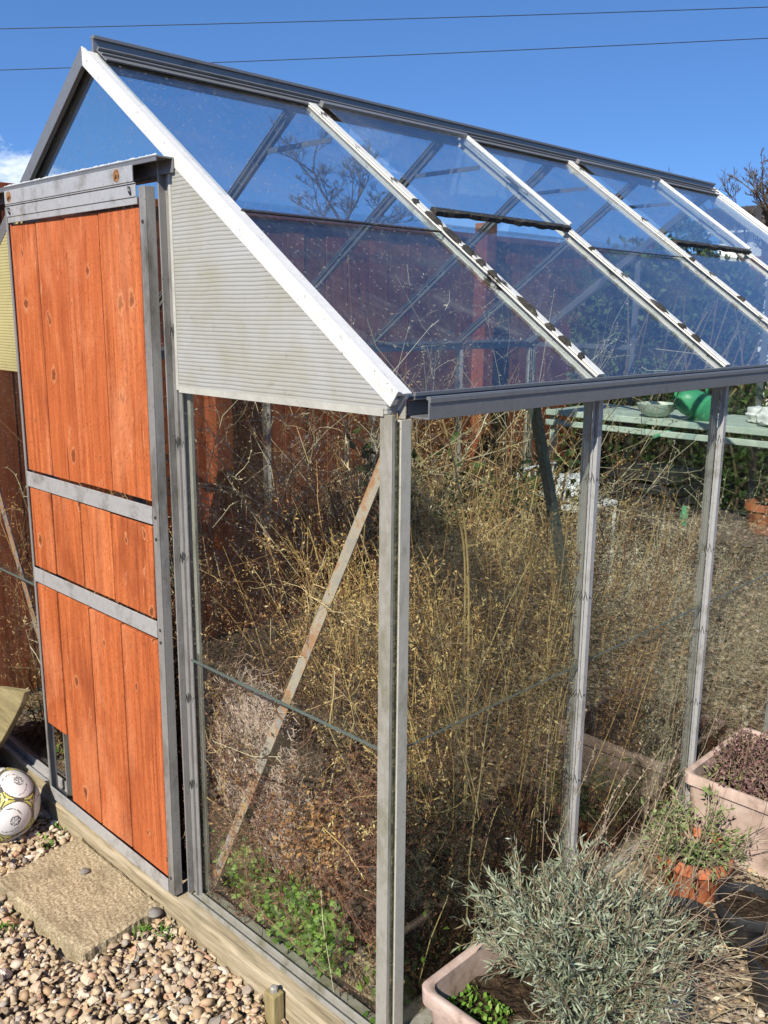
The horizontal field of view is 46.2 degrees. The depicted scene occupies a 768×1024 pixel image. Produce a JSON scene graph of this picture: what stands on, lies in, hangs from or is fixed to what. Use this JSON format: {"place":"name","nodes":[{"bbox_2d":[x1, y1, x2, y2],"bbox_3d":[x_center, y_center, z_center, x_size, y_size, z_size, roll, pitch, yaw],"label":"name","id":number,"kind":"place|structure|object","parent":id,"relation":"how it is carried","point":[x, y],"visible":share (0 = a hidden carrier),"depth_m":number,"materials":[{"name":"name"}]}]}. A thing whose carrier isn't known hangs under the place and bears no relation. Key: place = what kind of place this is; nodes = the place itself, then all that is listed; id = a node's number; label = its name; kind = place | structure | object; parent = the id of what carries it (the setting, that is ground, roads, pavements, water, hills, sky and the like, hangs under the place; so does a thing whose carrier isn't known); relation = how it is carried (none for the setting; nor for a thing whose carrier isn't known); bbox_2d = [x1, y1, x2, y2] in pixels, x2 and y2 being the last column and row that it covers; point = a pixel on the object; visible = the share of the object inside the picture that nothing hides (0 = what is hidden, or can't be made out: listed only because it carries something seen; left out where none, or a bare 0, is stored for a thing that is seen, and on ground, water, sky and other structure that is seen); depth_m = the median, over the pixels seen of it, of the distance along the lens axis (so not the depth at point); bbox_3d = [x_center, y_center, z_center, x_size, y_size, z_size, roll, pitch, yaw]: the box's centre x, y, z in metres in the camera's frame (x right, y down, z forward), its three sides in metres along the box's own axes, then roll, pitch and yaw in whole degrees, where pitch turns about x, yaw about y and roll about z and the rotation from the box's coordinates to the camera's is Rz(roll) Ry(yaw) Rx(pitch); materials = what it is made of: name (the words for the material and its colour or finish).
{"place":"outdoors","nodes":[
{"label":"outdoors","id":0,"kind":"place"},
{"bbox_2d":[0,807,285,1023],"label":"gravel","id":1,"kind":"structure","parent":0,"point":[58,1009],"depth_m":2.02,"materials":[{"name":"beige gravel"}]},
{"bbox_2d":[0,686,30,747],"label":"round board","id":2,"kind":"object","parent":1,"relation":"on","point":[13,701],"visible":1,"depth_m":2.64,"materials":[{"name":"yellow wood"}]},
{"bbox_2d":[0,767,40,842],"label":"football","id":3,"kind":"object","parent":1,"relation":"on","point":[20,800],"visible":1,"depth_m":2.52,"materials":[{"name":"white leather"}]},
{"bbox_2d":[0,821,173,941],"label":"weeds","id":4,"kind":"object","parent":1,"relation":"on","point":[147,927],"visible":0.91,"depth_m":2.18,"materials":[{"name":"green plant"}]},
{"bbox_2d":[0,438,767,1023],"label":"ground","id":5,"kind":"structure","parent":0,"point":[64,960],"depth_m":2.12,"materials":[{"name":"beige gravel"}]},
{"bbox_2d":[0,747,50,803],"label":"timber sleeper","id":6,"kind":"object","parent":5,"relation":"on","point":[7,759],"visible":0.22,"depth_m":2.87,"materials":[{"name":"beige wood"}]},
{"bbox_2d":[0,837,163,964],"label":"paving slab","id":7,"kind":"structure","parent":5,"relation":"on","point":[65,905],"depth_m":2.26,"materials":[{"name":"yellow concrete"}]},
{"bbox_2d":[80,868,88,873],"bbox_3d":[-0.787,0.943,2.365,0.024,0.009,0.024,5,13,22],"label":"stone","id":8,"kind":"object","parent":7,"relation":"on","point":[84,870],"visible":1,"depth_m":2.36,"materials":[{"name":"grey stone"}]},
{"bbox_2d":[148,907,161,918],"bbox_3d":[-0.567,0.991,2.224,0.037,0.022,0.037,12,17,43],"label":"stone","id":9,"kind":"object","parent":5,"relation":"on","point":[155,912],"visible":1,"depth_m":2.21,"materials":[{"name":"white stone"}]},
{"bbox_2d":[48,795,345,1023],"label":"timber sleeper","id":10,"kind":"object","parent":5,"relation":"on","point":[234,954],"visible":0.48,"depth_m":2.11,"materials":[{"name":"beige wood"}]},
{"bbox_2d":[0,35,767,1023],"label":"greenhouse","id":11,"kind":"object","parent":10,"relation":"on","point":[250,311],"visible":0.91,"depth_m":2.11,"materials":[{"name":"grey metal"}]},
{"bbox_2d":[4,165,182,895],"bbox_3d":[-0.737,0.063,2.251,0.685,1.692,0.039,12,17,43],"label":"door","id":12,"kind":"structure","parent":11,"relation":"in","point":[85,287],"depth_m":2.19,"materials":[{"name":"wood"}]},
{"bbox_2d":[264,984,283,1023],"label":"wooden stake","id":13,"kind":"object","parent":5,"relation":"on","point":[274,1002],"visible":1,"depth_m":1.90,"materials":[{"name":"brown wood"}]},
{"bbox_2d":[269,115,418,223],"bbox_3d":[-0.460,-2.253,9.348,1.314,3.364,1.813,12,17,43],"label":"bare tree","id":14,"kind":"object","parent":5,"relation":"on","point":[351,203],"visible":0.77,"depth_m":9.11,"materials":[{"name":"brown plant"}]},
{"bbox_2d":[0,182,765,689],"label":"fence","id":15,"kind":"object","parent":5,"relation":"on","point":[308,248],"visible":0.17,"depth_m":4.54,"materials":[{"name":"brown wood"}]},
{"bbox_2d":[12,581,767,1013],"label":"soil bed","id":16,"kind":"object","parent":5,"relation":"on","point":[30,741],"visible":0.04,"depth_m":2.73,"materials":[{"name":"brown soil"}]},
{"bbox_2d":[55,737,64,768],"bbox_3d":[-0.937,0.678,2.775,0.257,0.334,0.159,12,17,43],"label":"ground cover","id":17,"kind":"object","parent":16,"relation":"on","point":[57,749],"visible":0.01,"depth_m":2.75,"materials":[{"name":"green plant"}]},
{"bbox_2d":[0,463,327,774],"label":"dried weeds","id":18,"kind":"object","parent":16,"relation":"on","point":[38,699],"visible":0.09,"depth_m":2.90,"materials":[{"name":"brown plant"}]},
{"bbox_2d":[209,826,354,977],"bbox_3d":[-0.240,0.886,2.058,0.089,0.258,0.532,-11,17,-41],"label":"ground cover","id":19,"kind":"object","parent":16,"relation":"on","point":[315,930],"visible":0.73,"depth_m":1.97,"materials":[{"name":"green plant"}]},
{"bbox_2d":[203,653,336,907],"bbox_3d":[-0.254,0.610,2.105,0.525,0.598,0.128,12,17,43],"label":"seed fluff","id":20,"kind":"object","parent":19,"relation":"on","point":[251,714],"visible":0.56,"depth_m":2.03,"materials":[{"name":"beige plant"}]},
{"bbox_2d":[0,351,618,721],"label":"dried weeds","id":21,"kind":"object","parent":16,"relation":"on","point":[256,542],"visible":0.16,"depth_m":3.22,"materials":[{"name":"brown plant"}]},
{"bbox_2d":[36,482,608,965],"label":"dried weeds","id":22,"kind":"object","parent":16,"relation":"on","point":[298,652],"visible":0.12,"depth_m":2.40,"materials":[{"name":"brown plant"}]},
{"bbox_2d":[246,897,415,1016],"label":"dead leaves","id":23,"kind":"object","parent":16,"relation":"on","point":[406,1007],"visible":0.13,"depth_m":1.97,"materials":[{"name":"brown plant"}]},
{"bbox_2d":[0,242,663,792],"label":"dried weeds","id":24,"kind":"object","parent":16,"relation":"on","point":[462,450],"visible":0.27,"depth_m":3.43,"materials":[{"name":"brown plant"}]},
{"bbox_2d":[117,527,629,1018],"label":"dried weeds","id":25,"kind":"object","parent":16,"relation":"on","point":[221,825],"visible":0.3,"depth_m":2.02,"materials":[{"name":"brown plant"}]},
{"bbox_2d":[253,762,376,944],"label":"dead leaves","id":26,"kind":"object","parent":25,"relation":"hanging from","point":[319,844],"visible":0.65,"depth_m":1.93,"materials":[{"name":"brown plant"}]},
{"bbox_2d":[2,278,750,991],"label":"dry grass","id":27,"kind":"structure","parent":16,"relation":"on","point":[412,486],"depth_m":3.19,"materials":[{"name":"plant"}]},
{"bbox_2d":[6,260,765,798],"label":"dried weeds","id":28,"kind":"object","parent":16,"relation":"on","point":[258,524],"visible":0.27,"depth_m":3.07,"materials":[{"name":"plant"}]},
{"bbox_2d":[173,514,662,919],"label":"dried weeds","id":29,"kind":"object","parent":16,"relation":"on","point":[325,756],"visible":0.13,"depth_m":2.11,"materials":[{"name":"beige plant"}]},
{"bbox_2d":[347,857,500,1023],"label":"ground cover","id":30,"kind":"object","parent":16,"relation":"on","point":[372,1020],"visible":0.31,"depth_m":1.87,"materials":[{"name":"green plant"}]},
{"bbox_2d":[121,360,749,981],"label":"dried weeds","id":31,"kind":"object","parent":16,"relation":"on","point":[626,654],"visible":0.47,"depth_m":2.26,"materials":[{"name":"beige plant"}]},
{"bbox_2d":[411,470,465,873],"bbox_3d":[0.101,0.470,1.826,0.033,1.162,0.250,8,14,31],"label":"grass stalk","id":32,"kind":"object","parent":16,"relation":"on","point":[464,624],"depth_m":1.86,"materials":[{"name":"plant"}]},
{"bbox_2d":[251,662,641,1018],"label":"dried weeds","id":33,"kind":"object","parent":16,"relation":"on","point":[546,850],"visible":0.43,"depth_m":1.97,"materials":[{"name":"brown plant"}]},
{"bbox_2d":[327,427,581,679],"bbox_3d":[0.271,0.242,3.206,0.875,1.153,0.880,5,13,19],"label":"shrub","id":34,"kind":"object","parent":16,"relation":"on","point":[476,465],"visible":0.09,"depth_m":3.01,"materials":[{"name":"brown plant"}]},
{"bbox_2d":[442,420,469,940],"bbox_3d":[0.145,0.422,1.861,0.018,1.241,0.138,8,14,30],"label":"grass stalk","id":35,"kind":"object","parent":16,"relation":"on","point":[468,658],"depth_m":1.84,"materials":[{"name":"plant"}]},
{"bbox_2d":[329,440,767,831],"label":"dried weeds","id":36,"kind":"object","parent":16,"relation":"on","point":[659,770],"visible":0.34,"depth_m":2.89,"materials":[{"name":"plant"}]},
{"bbox_2d":[516,462,616,602],"bbox_3d":[0.797,0.205,4.007,0.341,0.796,0.300,12,17,43],"label":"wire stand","id":37,"kind":"object","parent":16,"relation":"on","point":[609,504],"visible":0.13,"depth_m":3.94,"materials":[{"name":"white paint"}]},
{"bbox_2d":[541,473,599,503],"bbox_3d":[0.807,-0.100,3.915,0.243,0.145,0.274,12,17,43],"label":"white cloth","id":38,"kind":"object","parent":37,"relation":"on","point":[573,477],"visible":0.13,"depth_m":3.83,"materials":[{"name":"fabric"}]},
{"bbox_2d":[484,589,767,923],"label":"dried weeds","id":39,"kind":"object","parent":16,"relation":"on","point":[708,740],"visible":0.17,"depth_m":2.73,"materials":[{"name":"beige plant"}]},
{"bbox_2d":[532,404,767,610],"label":"staging","id":40,"kind":"object","parent":16,"relation":"on","point":[739,424],"visible":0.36,"depth_m":3.98,"materials":[{"name":"green wood"}]},
{"bbox_2d":[605,460,704,521],"bbox_3d":[1.248,-0.103,4.155,0.340,0.205,0.290,12,17,43],"label":"crate","id":41,"kind":"object","parent":40,"relation":"on","point":[682,485],"visible":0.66,"depth_m":4.06,"materials":[{"name":"black plastic"}]},
{"bbox_2d":[637,401,674,416],"bbox_3d":[1.226,-0.460,4.051,0.176,0.062,0.176,12,17,43],"label":"bowl","id":42,"kind":"object","parent":40,"relation":"on","point":[650,410],"visible":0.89,"depth_m":4.00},
{"bbox_2d":[652,389,710,438],"bbox_3d":[1.319,-0.430,3.936,0.188,0.317,0.127,25,12,-3],"label":"watering can","id":43,"kind":"object","parent":40,"relation":"on","point":[693,405],"visible":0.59,"depth_m":3.88,"materials":[{"name":"green plastic"}]},
{"bbox_2d":[679,505,688,525],"bbox_3d":[1.302,0.015,3.902,0.036,0.086,0.036,12,17,43],"label":"bottle","id":44,"kind":"object","parent":40,"relation":"on","point":[685,512],"visible":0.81,"depth_m":3.89,"materials":[{"name":"green plastic"}]},
{"bbox_2d":[744,498,767,535],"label":"flower pot","id":45,"kind":"object","parent":40,"relation":"on","point":[749,508],"visible":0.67,"depth_m":3.74,"materials":[{"name":"ceramic"}]},
{"bbox_2d":[756,407,767,426],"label":"plastic bag","id":46,"kind":"object","parent":40,"relation":"on","point":[762,415],"visible":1,"depth_m":3.70,"materials":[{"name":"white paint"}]},
{"bbox_2d":[403,798,690,1023],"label":"timber sleeper","id":47,"kind":"object","parent":5,"relation":"on","point":[619,873],"visible":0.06,"depth_m":2.38,"materials":[{"name":"brown wood"}]},
{"bbox_2d":[422,908,685,1023],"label":"planter","id":48,"kind":"object","parent":5,"relation":"on","point":[456,975],"visible":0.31,"depth_m":1.77,"materials":[{"name":"beige plastic"}]},
{"bbox_2d":[447,983,513,1023],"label":"seedlings","id":49,"kind":"object","parent":48,"relation":"on","point":[501,1009],"visible":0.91,"depth_m":1.73,"materials":[{"name":"green plant"}]},
{"bbox_2d":[449,708,767,1023],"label":"lavender bush","id":50,"kind":"object","parent":48,"relation":"on","point":[556,938],"visible":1,"depth_m":1.68,"materials":[{"name":"green plant"}]},
{"bbox_2d":[606,980,654,1023],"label":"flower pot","id":51,"kind":"object","parent":48,"relation":"in","point":[627,1003],"visible":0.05,"depth_m":1.70,"materials":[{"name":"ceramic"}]},
{"bbox_2d":[547,216,767,540],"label":"hedge","id":52,"kind":"object","parent":5,"relation":"on","point":[735,280],"visible":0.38,"depth_m":6.29,"materials":[{"name":"green plant"}]},
{"bbox_2d":[600,358,767,568],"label":"hedge","id":53,"kind":"object","parent":5,"relation":"on","point":[738,456],"visible":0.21,"depth_m":5.48,"materials":[{"name":"green plant"}]},
{"bbox_2d":[655,896,716,968],"bbox_3d":[0.706,1.003,2.133,0.150,0.105,0.150,12,17,43],"label":"flower pot","id":54,"kind":"object","parent":5,"relation":"on","point":[695,904],"visible":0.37,"depth_m":2.12,"materials":[{"name":"black plastic"}]},
{"bbox_2d":[655,826,733,906],"bbox_3d":[0.811,0.940,2.365,0.196,0.135,0.196,12,17,43],"label":"flower pot","id":55,"kind":"object","parent":5,"relation":"on","point":[704,897],"visible":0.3,"depth_m":2.30,"materials":[{"name":"ceramic"}]},
{"bbox_2d":[617,769,767,896],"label":"pot plant","id":56,"kind":"object","parent":55,"relation":"in","point":[713,851],"visible":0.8,"depth_m":2.33,"materials":[{"name":"green plant"}]},
{"bbox_2d":[624,866,767,1023],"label":"gravel","id":57,"kind":"structure","parent":5,"relation":"on","point":[756,1018],"depth_m":1.98,"materials":[{"name":"beige gravel"}]},
{"bbox_2d":[633,863,767,1023],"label":"plant litter","id":58,"kind":"object","parent":5,"relation":"on","point":[718,990],"visible":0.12,"depth_m":2.02,"materials":[{"name":"plant"}]},
{"bbox_2d":[668,147,767,400],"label":"bare tree","id":59,"kind":"object","parent":5,"relation":"on","point":[763,245],"visible":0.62,"depth_m":8.02,"materials":[{"name":"brown plant"}]},
{"bbox_2d":[684,728,767,878],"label":"planter","id":60,"kind":"object","parent":5,"relation":"on","point":[740,815],"visible":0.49,"depth_m":2.46,"materials":[{"name":"beige plastic"}]},
{"bbox_2d":[700,720,767,800],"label":"sedum","id":61,"kind":"object","parent":60,"relation":"on","point":[746,761],"visible":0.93,"depth_m":2.56,"materials":[{"name":"brown plant"}]},
{"bbox_2d":[714,882,767,955],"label":"flower pot","id":62,"kind":"object","parent":5,"relation":"on","point":[750,930],"visible":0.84,"depth_m":2.16,"materials":[{"name":"black plastic"}]},
{"bbox_2d":[747,935,767,1015],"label":"flower pot","id":63,"kind":"object","parent":5,"relation":"on","point":[761,962],"visible":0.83,"depth_m":1.96,"materials":[{"name":"black plastic"}]},
{"bbox_2d":[0,7,767,28],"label":"overhead cable","id":64,"kind":"object","parent":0,"point":[384,19],"visible":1,"depth_m":14.01,"materials":[{"name":"rubber"}]},
{"bbox_2d":[0,0,767,257],"label":"sky","id":65,"kind":"structure","parent":0,"point":[697,110],"materials":[{"name":"blue"}]},
{"bbox_2d":[4,38,767,69],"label":"overhead cable","id":66,"kind":"object","parent":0,"point":[439,53],"visible":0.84,"depth_m":12.01,"materials":[{"name":"rubber"}]},
{"bbox_2d":[704,205,767,404],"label":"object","id":67,"kind":"structure","parent":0,"point":[756,251],"depth_m":11.78,"materials":[{"name":"paint"}]},
{"bbox_2d":[745,406,761,422],"bbox_3d":[1.601,-0.417,3.853,0.107,0.077,0.105,3,13,10],"label":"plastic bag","id":68,"kind":"object","parent":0,"point":[751,412],"visible":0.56,"depth_m":3.83,"materials":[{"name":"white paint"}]}
]}

